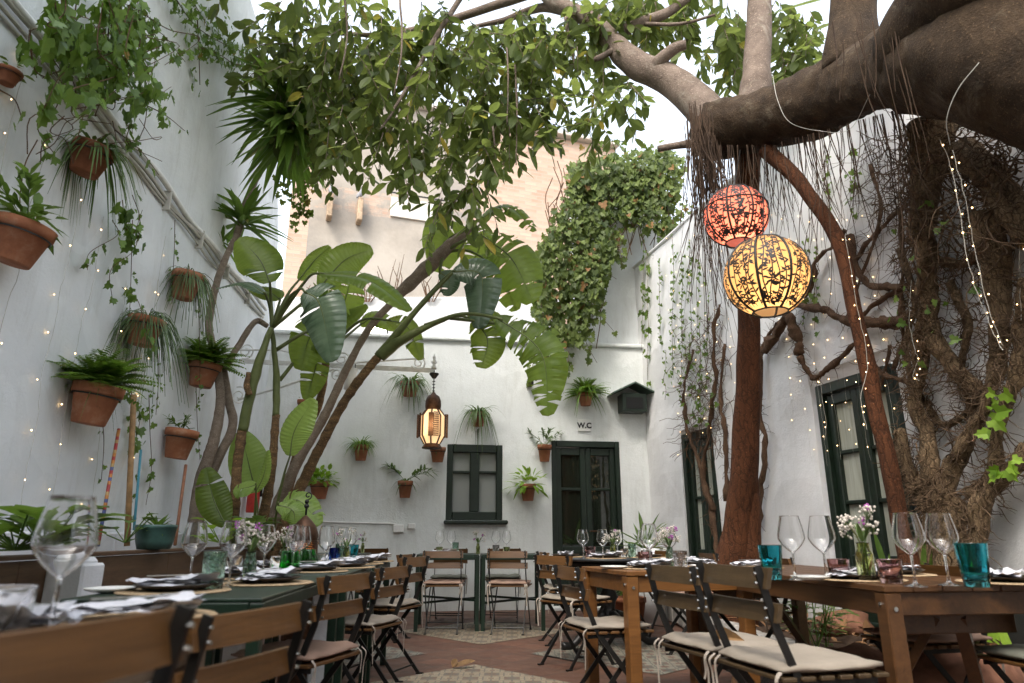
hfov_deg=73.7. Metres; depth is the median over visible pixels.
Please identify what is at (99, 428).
fairy lights
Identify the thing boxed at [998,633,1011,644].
strap plant
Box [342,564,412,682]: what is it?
folding chair
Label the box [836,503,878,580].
flower vase
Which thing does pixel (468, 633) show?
floor inlay
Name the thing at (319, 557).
tumbler
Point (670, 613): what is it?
kerb wall
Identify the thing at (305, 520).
floor lantern
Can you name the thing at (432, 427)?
brass lantern
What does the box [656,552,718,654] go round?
folding chair
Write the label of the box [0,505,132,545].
leafy plant
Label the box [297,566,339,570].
dinner plate
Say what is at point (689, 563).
dinner plate
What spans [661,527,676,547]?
wine glass
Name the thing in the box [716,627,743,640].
fallen leaf
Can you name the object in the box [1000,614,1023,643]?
black planter
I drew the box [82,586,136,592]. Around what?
side plate
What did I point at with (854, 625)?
rock
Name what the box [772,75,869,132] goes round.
cable
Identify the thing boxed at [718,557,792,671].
folding chair
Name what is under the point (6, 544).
leafy plant
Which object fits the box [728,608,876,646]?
leaf litter
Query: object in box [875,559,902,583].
tumbler
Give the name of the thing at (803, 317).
trailing vine
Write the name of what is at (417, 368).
wall bracket
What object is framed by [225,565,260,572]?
napkin
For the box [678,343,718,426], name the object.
leafy plant
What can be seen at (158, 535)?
potted plant
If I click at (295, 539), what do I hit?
wine glass
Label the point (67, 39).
ivy
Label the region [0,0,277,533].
boundary wall
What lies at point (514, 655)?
courtyard floor
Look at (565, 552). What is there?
napkin
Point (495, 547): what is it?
tumbler
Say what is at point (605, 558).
placemat
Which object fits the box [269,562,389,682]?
metal table
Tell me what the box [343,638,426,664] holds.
floor inlay
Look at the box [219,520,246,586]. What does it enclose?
wine glass
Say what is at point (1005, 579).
dinner plate
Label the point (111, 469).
cane
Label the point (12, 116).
fairy lights
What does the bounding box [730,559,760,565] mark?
napkin
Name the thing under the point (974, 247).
fairy lights
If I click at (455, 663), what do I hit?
fallen leaf
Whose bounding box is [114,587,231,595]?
placemat
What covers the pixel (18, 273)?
fairy lights
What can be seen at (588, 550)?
tumbler
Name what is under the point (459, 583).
folding chair
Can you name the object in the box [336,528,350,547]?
wine glass
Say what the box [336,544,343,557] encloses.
tumbler
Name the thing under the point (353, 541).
wine glass
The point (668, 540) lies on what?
flower vase
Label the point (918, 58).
ficus tree
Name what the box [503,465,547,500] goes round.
potted plant
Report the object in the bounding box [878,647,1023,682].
rock
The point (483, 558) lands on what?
metal table
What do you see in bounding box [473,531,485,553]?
flower vase
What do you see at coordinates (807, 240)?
trailing vine
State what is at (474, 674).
floor inlay
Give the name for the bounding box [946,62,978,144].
cable
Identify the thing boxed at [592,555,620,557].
dinner plate
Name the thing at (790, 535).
wine glass
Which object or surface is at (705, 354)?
trailing vine
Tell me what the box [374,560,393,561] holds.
placemat
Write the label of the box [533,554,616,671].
folding chair
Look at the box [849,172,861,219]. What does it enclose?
trailing vine
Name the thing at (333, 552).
tumbler
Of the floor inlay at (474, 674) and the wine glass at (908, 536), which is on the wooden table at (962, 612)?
the wine glass at (908, 536)
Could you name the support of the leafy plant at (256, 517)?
in the wall planter at (105, 569)
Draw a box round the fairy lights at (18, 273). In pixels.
[0,82,57,343]
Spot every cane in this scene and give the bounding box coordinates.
[98,428,120,546]
[124,394,136,545]
[133,450,141,530]
[173,464,186,545]
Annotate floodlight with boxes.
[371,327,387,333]
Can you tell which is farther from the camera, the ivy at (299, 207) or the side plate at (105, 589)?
the ivy at (299, 207)
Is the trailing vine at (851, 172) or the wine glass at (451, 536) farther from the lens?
the wine glass at (451, 536)
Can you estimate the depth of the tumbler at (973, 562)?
2.52 m
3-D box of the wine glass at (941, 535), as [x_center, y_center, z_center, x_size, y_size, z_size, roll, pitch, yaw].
[1.669,0.802,2.640,0.113,0.267,0.113,0,-16,0]
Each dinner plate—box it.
[28,615,70,629]
[132,581,215,590]
[224,571,257,576]
[232,575,300,582]
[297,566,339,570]
[334,562,366,566]
[552,554,578,555]
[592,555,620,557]
[628,563,671,567]
[688,561,716,564]
[837,574,878,578]
[903,569,924,573]
[990,574,1023,581]
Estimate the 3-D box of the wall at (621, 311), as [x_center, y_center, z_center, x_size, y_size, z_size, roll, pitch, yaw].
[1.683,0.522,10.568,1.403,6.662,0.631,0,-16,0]
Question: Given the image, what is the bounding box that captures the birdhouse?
[607,381,654,413]
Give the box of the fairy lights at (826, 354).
[808,216,840,456]
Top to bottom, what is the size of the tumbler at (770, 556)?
0.144 m
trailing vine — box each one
[638,227,647,349]
[642,250,651,386]
[656,258,662,344]
[662,350,668,396]
[668,234,676,384]
[676,252,685,403]
[686,240,695,362]
[695,259,702,414]
[703,280,709,357]
[800,297,808,328]
[801,237,810,303]
[808,246,819,336]
[822,156,831,210]
[844,148,857,212]
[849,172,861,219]
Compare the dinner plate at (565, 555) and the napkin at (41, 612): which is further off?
the dinner plate at (565, 555)
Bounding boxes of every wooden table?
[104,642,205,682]
[582,566,760,682]
[697,565,1023,682]
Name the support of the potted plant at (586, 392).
attached to the courtyard building at (593, 481)
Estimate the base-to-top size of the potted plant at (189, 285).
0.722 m
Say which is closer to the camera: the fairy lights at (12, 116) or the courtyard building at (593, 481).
the fairy lights at (12, 116)
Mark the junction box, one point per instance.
(398, 528)
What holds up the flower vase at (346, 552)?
on the metal table at (386, 583)
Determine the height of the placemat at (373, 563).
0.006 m
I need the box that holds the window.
[443,444,507,524]
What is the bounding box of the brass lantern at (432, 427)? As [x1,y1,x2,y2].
[416,370,447,449]
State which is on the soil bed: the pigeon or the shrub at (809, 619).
the shrub at (809, 619)
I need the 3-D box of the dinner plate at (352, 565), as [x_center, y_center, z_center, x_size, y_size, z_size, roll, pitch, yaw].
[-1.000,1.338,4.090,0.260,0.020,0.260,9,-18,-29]
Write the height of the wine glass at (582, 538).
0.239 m
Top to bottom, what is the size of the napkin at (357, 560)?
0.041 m
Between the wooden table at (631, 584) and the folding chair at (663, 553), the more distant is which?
the folding chair at (663, 553)
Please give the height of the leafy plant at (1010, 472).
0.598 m
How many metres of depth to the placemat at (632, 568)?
3.86 m
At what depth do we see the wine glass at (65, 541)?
1.25 m
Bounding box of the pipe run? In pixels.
[0,0,267,318]
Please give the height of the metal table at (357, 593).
0.749 m
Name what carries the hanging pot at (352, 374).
hanging from the wall bracket
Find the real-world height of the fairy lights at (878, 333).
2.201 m
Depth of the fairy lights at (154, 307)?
5.73 m
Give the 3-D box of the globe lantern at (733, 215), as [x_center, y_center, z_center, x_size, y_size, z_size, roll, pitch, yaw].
[1.711,-1.213,5.343,0.488,1.016,0.598,0,-16,0]
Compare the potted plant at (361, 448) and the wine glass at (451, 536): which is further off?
the potted plant at (361, 448)
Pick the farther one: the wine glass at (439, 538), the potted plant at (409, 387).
the potted plant at (409, 387)
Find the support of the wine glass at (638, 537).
on the pedestal table at (609, 610)
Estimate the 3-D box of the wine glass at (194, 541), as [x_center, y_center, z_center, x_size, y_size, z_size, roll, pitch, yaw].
[-1.271,0.840,2.722,0.101,0.239,0.101,0,-16,0]
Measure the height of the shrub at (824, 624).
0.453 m
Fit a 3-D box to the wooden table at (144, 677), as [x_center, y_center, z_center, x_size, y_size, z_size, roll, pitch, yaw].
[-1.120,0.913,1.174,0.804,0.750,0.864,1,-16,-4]
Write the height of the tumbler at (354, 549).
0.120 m
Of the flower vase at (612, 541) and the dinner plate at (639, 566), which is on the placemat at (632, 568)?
the dinner plate at (639, 566)
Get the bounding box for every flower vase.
[241,519,278,581]
[276,526,287,555]
[335,527,355,556]
[357,531,367,552]
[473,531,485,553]
[608,529,619,557]
[657,525,680,565]
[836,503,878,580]
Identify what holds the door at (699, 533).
in the white house
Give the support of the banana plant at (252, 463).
in the wall planter at (105, 569)
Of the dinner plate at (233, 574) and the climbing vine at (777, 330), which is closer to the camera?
the dinner plate at (233, 574)
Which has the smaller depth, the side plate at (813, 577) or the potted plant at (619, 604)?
the side plate at (813, 577)
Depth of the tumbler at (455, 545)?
7.33 m
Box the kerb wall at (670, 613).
[665,606,794,643]
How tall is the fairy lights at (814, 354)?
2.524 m
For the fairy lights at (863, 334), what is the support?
attached to the ficus tree at (918, 58)
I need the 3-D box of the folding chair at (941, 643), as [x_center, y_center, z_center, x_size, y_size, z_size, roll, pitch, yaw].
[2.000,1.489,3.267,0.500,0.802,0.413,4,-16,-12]
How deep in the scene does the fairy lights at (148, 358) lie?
5.61 m
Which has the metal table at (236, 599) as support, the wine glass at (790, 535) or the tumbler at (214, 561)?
the tumbler at (214, 561)
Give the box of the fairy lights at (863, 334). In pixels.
[842,237,868,429]
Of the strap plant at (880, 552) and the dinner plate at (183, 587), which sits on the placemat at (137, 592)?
the dinner plate at (183, 587)
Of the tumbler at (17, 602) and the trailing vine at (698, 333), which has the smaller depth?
the tumbler at (17, 602)
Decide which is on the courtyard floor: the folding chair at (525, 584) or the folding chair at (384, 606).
the folding chair at (384, 606)
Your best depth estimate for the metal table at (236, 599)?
2.21 m
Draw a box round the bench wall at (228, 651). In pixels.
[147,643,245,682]
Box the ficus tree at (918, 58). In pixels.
[206,0,1023,626]
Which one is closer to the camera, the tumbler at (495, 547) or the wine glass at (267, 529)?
the wine glass at (267, 529)
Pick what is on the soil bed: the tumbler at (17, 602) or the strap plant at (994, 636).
the strap plant at (994, 636)
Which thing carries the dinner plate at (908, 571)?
on the placemat at (921, 575)
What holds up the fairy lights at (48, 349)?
attached to the boundary wall at (197, 170)
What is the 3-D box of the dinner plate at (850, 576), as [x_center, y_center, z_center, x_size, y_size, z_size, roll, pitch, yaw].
[1.500,1.008,2.936,0.260,0.020,0.260,1,-16,-5]
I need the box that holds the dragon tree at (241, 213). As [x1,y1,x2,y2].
[187,47,349,520]
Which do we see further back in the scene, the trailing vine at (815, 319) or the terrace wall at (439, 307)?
the terrace wall at (439, 307)
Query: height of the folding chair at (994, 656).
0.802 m
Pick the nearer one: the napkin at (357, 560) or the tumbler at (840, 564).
the tumbler at (840, 564)
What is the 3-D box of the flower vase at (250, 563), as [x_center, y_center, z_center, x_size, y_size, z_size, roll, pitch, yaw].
[-1.054,0.851,2.774,0.154,0.246,0.179,12,-20,-37]
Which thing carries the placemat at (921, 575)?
on the wooden table at (962, 612)
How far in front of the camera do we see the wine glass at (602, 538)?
5.70 m
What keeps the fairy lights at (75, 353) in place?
attached to the boundary wall at (197, 170)
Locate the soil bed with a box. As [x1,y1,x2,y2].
[756,617,1023,672]
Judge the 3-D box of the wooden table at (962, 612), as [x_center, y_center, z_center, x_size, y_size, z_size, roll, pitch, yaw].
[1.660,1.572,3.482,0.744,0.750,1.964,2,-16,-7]
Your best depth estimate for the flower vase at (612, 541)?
5.91 m
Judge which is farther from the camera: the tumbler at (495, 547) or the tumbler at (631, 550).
the tumbler at (495, 547)
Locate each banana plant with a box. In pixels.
[195,236,411,554]
[256,204,543,560]
[265,272,568,560]
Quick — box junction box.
[323,521,414,531]
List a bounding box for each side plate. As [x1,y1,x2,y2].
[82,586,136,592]
[601,565,627,568]
[790,575,830,579]
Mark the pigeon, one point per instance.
(359, 194)
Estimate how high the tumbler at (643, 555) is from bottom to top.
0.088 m
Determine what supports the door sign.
attached to the courtyard building at (593, 481)
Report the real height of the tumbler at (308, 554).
0.108 m
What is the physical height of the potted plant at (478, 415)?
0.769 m
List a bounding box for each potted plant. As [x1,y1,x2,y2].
[0,56,33,87]
[0,161,68,269]
[45,343,165,444]
[48,129,144,232]
[103,308,189,421]
[134,512,177,548]
[155,263,221,345]
[164,414,199,459]
[179,332,248,388]
[297,399,304,404]
[307,464,340,498]
[342,435,379,460]
[381,372,432,414]
[381,461,436,497]
[430,447,445,461]
[453,405,502,457]
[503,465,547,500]
[527,427,563,461]
[564,376,610,416]
[611,511,666,624]
[615,591,646,620]
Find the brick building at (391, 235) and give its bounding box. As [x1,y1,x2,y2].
[282,92,617,323]
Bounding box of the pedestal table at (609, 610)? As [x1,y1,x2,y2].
[561,557,664,649]
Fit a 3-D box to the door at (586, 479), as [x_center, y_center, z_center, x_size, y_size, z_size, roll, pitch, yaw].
[1.040,2.508,9.472,0.994,2.239,0.140,2,-16,-8]
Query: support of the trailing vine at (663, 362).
hanging from the white house
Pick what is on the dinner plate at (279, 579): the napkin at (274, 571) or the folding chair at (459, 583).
the napkin at (274, 571)
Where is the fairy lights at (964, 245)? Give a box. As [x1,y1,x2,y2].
[940,140,1002,349]
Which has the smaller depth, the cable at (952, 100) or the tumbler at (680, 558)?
the cable at (952, 100)
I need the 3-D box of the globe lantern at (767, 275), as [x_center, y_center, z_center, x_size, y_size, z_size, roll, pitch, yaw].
[1.674,-0.914,4.789,0.517,1.742,1.241,-4,-16,12]
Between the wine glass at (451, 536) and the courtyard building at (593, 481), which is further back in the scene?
the courtyard building at (593, 481)
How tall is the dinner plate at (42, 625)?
0.020 m
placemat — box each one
[60,609,217,624]
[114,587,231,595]
[223,580,313,586]
[299,569,348,572]
[335,566,374,568]
[364,562,383,564]
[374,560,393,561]
[586,557,626,558]
[621,566,644,569]
[823,579,908,582]
[903,573,937,576]
[954,579,1023,585]
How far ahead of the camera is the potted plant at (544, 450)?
9.44 m
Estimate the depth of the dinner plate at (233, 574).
2.98 m
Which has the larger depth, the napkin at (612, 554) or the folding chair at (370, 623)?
the napkin at (612, 554)
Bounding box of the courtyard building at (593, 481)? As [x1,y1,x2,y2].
[251,329,650,611]
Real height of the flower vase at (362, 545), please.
0.244 m
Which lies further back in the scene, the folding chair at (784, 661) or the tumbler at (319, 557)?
the tumbler at (319, 557)
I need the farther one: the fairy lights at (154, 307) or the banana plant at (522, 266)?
the banana plant at (522, 266)
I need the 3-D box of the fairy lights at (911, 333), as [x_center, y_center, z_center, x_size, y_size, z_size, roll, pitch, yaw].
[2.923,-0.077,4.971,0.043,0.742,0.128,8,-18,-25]
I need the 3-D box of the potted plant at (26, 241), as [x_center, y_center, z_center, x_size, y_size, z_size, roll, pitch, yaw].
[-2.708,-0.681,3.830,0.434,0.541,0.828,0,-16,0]
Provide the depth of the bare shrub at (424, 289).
12.28 m
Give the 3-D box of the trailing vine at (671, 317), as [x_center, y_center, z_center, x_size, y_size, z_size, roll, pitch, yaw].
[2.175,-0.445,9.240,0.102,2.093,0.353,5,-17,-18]
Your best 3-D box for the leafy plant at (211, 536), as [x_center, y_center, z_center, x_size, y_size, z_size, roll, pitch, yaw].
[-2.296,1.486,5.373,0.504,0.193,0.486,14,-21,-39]
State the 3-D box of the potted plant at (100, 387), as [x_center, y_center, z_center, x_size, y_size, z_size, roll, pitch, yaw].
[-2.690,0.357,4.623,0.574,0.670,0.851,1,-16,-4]
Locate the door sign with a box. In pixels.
[577,419,590,430]
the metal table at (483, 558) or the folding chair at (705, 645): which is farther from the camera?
the metal table at (483, 558)
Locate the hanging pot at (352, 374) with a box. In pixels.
[343,364,357,389]
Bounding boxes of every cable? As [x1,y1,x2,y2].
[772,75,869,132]
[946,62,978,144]
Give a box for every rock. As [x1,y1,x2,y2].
[812,609,873,636]
[834,642,886,682]
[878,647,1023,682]
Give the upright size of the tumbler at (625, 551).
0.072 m
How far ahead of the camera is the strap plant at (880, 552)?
4.79 m
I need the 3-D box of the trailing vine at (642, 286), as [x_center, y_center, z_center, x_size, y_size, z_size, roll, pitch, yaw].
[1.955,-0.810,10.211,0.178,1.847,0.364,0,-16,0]
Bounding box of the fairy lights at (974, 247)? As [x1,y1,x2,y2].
[952,150,1007,343]
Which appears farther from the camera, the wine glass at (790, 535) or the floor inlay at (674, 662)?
the floor inlay at (674, 662)
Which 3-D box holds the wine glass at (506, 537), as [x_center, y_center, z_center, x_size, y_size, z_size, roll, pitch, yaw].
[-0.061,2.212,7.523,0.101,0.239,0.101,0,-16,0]
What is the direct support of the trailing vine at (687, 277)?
attached to the white house
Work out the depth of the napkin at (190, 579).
2.31 m
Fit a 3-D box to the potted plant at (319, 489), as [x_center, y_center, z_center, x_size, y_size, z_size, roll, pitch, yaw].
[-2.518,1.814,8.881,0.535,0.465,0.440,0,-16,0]
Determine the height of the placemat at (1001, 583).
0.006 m
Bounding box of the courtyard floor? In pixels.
[259,610,780,682]
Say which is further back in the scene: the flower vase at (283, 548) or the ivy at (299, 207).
the ivy at (299, 207)
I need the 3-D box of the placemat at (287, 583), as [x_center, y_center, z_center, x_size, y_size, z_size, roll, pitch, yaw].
[-0.970,0.955,2.701,0.360,0.006,0.360,-9,-18,29]
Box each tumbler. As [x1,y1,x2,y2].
[0,585,37,632]
[201,551,227,588]
[226,556,243,566]
[270,556,280,567]
[279,551,299,570]
[299,549,315,564]
[316,554,328,561]
[329,548,338,559]
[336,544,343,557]
[350,544,358,556]
[452,542,458,550]
[492,545,499,550]
[584,546,595,557]
[621,549,628,556]
[628,544,635,557]
[637,551,651,562]
[672,550,687,566]
[757,545,781,579]
[826,559,849,578]
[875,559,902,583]
[953,543,990,587]
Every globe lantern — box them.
[702,150,769,248]
[723,147,811,318]
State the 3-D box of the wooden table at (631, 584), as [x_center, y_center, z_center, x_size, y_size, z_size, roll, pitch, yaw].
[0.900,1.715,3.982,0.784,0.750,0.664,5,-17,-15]
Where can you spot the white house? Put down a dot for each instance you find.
(803, 486)
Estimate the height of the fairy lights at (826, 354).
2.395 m
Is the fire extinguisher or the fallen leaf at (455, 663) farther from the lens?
the fire extinguisher
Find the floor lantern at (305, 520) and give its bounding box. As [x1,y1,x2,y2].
[277,492,317,682]
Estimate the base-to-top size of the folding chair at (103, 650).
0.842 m
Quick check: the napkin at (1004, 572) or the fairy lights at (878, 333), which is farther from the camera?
the fairy lights at (878, 333)
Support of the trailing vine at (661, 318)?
attached to the white house
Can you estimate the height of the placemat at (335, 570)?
0.006 m
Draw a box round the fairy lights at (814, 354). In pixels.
[795,217,827,461]
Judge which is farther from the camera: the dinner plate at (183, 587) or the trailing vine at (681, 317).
the trailing vine at (681, 317)
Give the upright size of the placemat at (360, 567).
0.006 m
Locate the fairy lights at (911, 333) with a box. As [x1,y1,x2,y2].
[909,280,919,380]
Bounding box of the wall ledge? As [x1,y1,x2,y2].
[0,531,251,561]
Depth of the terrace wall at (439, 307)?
12.23 m
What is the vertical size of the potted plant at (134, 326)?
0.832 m
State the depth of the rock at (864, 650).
3.60 m
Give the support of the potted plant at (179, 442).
attached to the boundary wall at (197, 170)
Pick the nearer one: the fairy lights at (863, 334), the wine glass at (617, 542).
the fairy lights at (863, 334)
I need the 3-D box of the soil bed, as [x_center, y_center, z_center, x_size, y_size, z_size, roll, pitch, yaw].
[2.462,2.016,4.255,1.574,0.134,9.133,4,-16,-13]
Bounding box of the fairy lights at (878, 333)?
[860,213,894,429]
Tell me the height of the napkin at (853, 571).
0.042 m
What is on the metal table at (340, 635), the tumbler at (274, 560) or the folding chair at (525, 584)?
the tumbler at (274, 560)
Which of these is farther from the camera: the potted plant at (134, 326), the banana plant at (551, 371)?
the banana plant at (551, 371)
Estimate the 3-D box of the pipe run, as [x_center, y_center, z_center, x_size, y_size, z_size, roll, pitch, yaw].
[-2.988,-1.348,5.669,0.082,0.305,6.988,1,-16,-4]
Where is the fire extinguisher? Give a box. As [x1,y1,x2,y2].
[246,489,262,512]
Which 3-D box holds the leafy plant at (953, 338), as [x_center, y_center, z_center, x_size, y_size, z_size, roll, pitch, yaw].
[2.889,-0.404,4.755,0.110,1.157,0.759,4,-16,-13]
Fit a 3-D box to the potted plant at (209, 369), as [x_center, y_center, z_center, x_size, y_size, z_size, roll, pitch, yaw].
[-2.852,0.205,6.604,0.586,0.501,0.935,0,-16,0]
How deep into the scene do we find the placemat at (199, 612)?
1.56 m
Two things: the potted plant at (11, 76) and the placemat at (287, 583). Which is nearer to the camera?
the placemat at (287, 583)
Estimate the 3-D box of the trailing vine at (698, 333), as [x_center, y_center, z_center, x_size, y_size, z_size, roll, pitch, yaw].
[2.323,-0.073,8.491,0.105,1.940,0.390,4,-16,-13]
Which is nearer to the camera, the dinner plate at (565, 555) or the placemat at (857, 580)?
the placemat at (857, 580)
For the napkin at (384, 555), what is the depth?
5.14 m
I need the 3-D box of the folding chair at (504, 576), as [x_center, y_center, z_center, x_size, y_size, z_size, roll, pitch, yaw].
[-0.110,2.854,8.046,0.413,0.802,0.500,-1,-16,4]
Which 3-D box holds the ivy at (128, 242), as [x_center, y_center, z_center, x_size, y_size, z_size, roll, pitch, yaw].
[-2.923,0.219,5.706,0.316,2.722,2.689,2,-16,-8]
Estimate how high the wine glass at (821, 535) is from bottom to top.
0.267 m
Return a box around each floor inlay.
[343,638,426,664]
[370,665,569,682]
[400,621,568,643]
[529,638,688,674]
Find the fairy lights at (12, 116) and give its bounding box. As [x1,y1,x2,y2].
[0,31,28,173]
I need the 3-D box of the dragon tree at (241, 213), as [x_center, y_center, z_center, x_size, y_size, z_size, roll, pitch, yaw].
[-2.352,-0.504,6.992,1.886,5.228,2.010,7,-17,-23]
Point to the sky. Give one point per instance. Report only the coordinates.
(665, 121)
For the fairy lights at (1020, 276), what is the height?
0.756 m
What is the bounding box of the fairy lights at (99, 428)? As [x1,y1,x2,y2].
[91,287,125,495]
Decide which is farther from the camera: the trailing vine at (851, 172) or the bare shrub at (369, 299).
the bare shrub at (369, 299)
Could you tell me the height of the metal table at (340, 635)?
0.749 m
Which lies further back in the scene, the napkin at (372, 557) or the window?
the window
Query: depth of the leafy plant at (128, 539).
4.24 m
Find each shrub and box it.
[357,283,374,301]
[377,256,403,287]
[421,276,441,301]
[780,602,832,639]
[781,601,862,646]
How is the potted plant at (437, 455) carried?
attached to the courtyard building at (593, 481)
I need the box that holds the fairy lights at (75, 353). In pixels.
[49,216,103,494]
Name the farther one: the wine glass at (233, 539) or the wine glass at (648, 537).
the wine glass at (648, 537)
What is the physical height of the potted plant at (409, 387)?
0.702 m
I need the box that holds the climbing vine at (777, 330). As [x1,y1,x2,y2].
[660,164,911,552]
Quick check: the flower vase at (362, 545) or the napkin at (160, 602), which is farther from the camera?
the flower vase at (362, 545)
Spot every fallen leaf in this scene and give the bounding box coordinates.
[451,659,474,667]
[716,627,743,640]
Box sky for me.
[251,0,893,289]
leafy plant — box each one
[0,504,105,550]
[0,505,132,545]
[99,513,160,542]
[190,517,254,542]
[219,515,281,539]
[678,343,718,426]
[887,200,981,368]
[973,387,1023,483]
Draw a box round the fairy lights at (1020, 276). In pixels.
[1016,247,1023,316]
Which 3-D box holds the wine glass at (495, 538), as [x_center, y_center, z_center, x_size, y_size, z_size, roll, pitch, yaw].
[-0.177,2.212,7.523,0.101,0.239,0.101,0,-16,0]
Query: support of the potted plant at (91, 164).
attached to the boundary wall at (197, 170)
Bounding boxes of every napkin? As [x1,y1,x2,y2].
[30,600,84,624]
[58,591,205,617]
[126,572,226,585]
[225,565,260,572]
[235,566,304,579]
[257,559,269,565]
[300,559,345,566]
[331,557,369,563]
[339,555,379,560]
[353,552,390,557]
[431,549,458,550]
[558,551,572,554]
[588,551,623,555]
[626,558,672,564]
[687,556,714,562]
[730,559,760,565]
[827,566,877,575]
[875,563,924,569]
[990,567,1023,577]
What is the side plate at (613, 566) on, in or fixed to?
on the wooden table at (631, 584)
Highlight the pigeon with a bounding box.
[356,189,361,197]
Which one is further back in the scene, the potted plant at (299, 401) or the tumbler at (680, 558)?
the potted plant at (299, 401)
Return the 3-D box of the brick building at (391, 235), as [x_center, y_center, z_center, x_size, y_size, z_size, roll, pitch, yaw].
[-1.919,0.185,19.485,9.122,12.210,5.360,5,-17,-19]
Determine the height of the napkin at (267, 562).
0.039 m
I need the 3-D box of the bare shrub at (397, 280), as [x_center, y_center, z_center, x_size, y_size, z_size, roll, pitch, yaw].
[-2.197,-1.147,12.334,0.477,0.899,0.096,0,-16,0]
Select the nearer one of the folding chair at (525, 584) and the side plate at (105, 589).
the side plate at (105, 589)
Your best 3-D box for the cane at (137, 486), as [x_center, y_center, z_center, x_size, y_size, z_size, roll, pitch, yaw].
[-2.766,1.087,5.042,0.018,0.597,0.246,11,-19,-35]
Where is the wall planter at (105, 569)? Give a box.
[0,545,259,603]
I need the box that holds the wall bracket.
[232,344,436,403]
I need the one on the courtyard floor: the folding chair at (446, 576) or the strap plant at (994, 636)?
the folding chair at (446, 576)
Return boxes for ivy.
[0,0,267,218]
[79,190,205,522]
[257,58,334,232]
[526,139,692,390]
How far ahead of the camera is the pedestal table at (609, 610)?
5.84 m
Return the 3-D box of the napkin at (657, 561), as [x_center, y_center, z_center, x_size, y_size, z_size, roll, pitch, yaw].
[0.802,1.279,3.971,0.279,0.039,0.140,9,-18,-29]
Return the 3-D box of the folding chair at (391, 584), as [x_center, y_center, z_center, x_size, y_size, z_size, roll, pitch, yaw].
[-1.220,2.420,6.485,0.485,0.778,0.400,-3,-16,12]
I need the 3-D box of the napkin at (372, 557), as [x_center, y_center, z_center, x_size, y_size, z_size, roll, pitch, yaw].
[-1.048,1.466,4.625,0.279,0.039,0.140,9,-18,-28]
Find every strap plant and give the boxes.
[873,528,932,564]
[987,633,999,644]
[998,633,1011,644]
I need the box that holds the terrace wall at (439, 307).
[275,297,558,519]
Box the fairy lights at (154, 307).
[136,236,165,419]
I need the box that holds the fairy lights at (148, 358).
[124,279,158,512]
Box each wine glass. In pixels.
[31,495,98,626]
[180,521,207,573]
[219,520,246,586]
[257,524,275,568]
[285,525,304,566]
[299,526,310,564]
[317,526,334,560]
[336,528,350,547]
[349,528,356,551]
[435,531,443,546]
[447,531,455,548]
[491,531,500,543]
[502,531,510,546]
[577,529,588,558]
[596,529,607,557]
[612,530,622,554]
[637,530,643,550]
[640,524,657,562]
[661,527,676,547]
[777,516,805,580]
[808,516,835,579]
[891,512,928,586]
[925,513,961,585]
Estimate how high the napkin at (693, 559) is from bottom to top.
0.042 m
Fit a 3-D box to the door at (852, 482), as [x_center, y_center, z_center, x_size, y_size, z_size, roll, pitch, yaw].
[3.024,1.346,5.712,0.130,2.169,0.948,4,-16,-13]
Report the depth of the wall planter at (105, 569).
3.85 m
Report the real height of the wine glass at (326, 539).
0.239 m
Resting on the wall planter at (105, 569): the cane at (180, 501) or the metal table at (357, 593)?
the cane at (180, 501)
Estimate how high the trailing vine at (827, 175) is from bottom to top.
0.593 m
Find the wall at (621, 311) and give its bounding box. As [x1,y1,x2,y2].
[569,195,659,448]
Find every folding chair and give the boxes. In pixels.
[0,603,195,682]
[172,599,312,682]
[226,571,375,682]
[342,555,429,682]
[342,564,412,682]
[348,548,388,599]
[355,553,415,642]
[421,550,464,634]
[429,548,467,622]
[485,548,520,621]
[487,550,531,634]
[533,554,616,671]
[536,551,598,645]
[552,564,653,682]
[640,550,673,636]
[644,562,789,682]
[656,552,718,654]
[695,561,889,682]
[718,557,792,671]
[861,563,1004,682]
[975,644,1023,682]
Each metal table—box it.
[57,575,338,682]
[214,568,371,682]
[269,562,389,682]
[318,553,370,598]
[413,553,479,631]
[479,553,544,630]
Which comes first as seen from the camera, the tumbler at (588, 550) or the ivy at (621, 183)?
the tumbler at (588, 550)
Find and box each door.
[551,440,623,605]
[681,427,721,558]
[815,363,921,626]
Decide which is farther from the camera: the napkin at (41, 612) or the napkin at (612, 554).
the napkin at (612, 554)
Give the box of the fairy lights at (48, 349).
[21,180,81,502]
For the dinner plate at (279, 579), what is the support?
on the placemat at (287, 583)
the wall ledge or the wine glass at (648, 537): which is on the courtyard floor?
the wall ledge
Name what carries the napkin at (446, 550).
on the placemat
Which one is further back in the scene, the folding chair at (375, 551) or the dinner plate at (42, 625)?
the folding chair at (375, 551)
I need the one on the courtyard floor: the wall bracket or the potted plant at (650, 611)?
the potted plant at (650, 611)
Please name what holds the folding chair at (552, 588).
on the courtyard floor
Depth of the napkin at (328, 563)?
3.64 m
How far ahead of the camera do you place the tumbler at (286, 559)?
3.52 m
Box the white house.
[633,109,1023,626]
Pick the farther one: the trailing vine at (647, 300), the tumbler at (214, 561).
the trailing vine at (647, 300)
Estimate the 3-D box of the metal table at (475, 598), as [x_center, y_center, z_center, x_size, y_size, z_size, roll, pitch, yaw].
[-0.690,2.671,7.328,0.660,0.749,0.660,1,-16,-4]
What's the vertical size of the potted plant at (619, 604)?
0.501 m
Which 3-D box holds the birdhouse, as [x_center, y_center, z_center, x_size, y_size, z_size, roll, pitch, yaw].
[1.737,0.815,9.849,0.660,0.420,0.330,2,-16,-8]

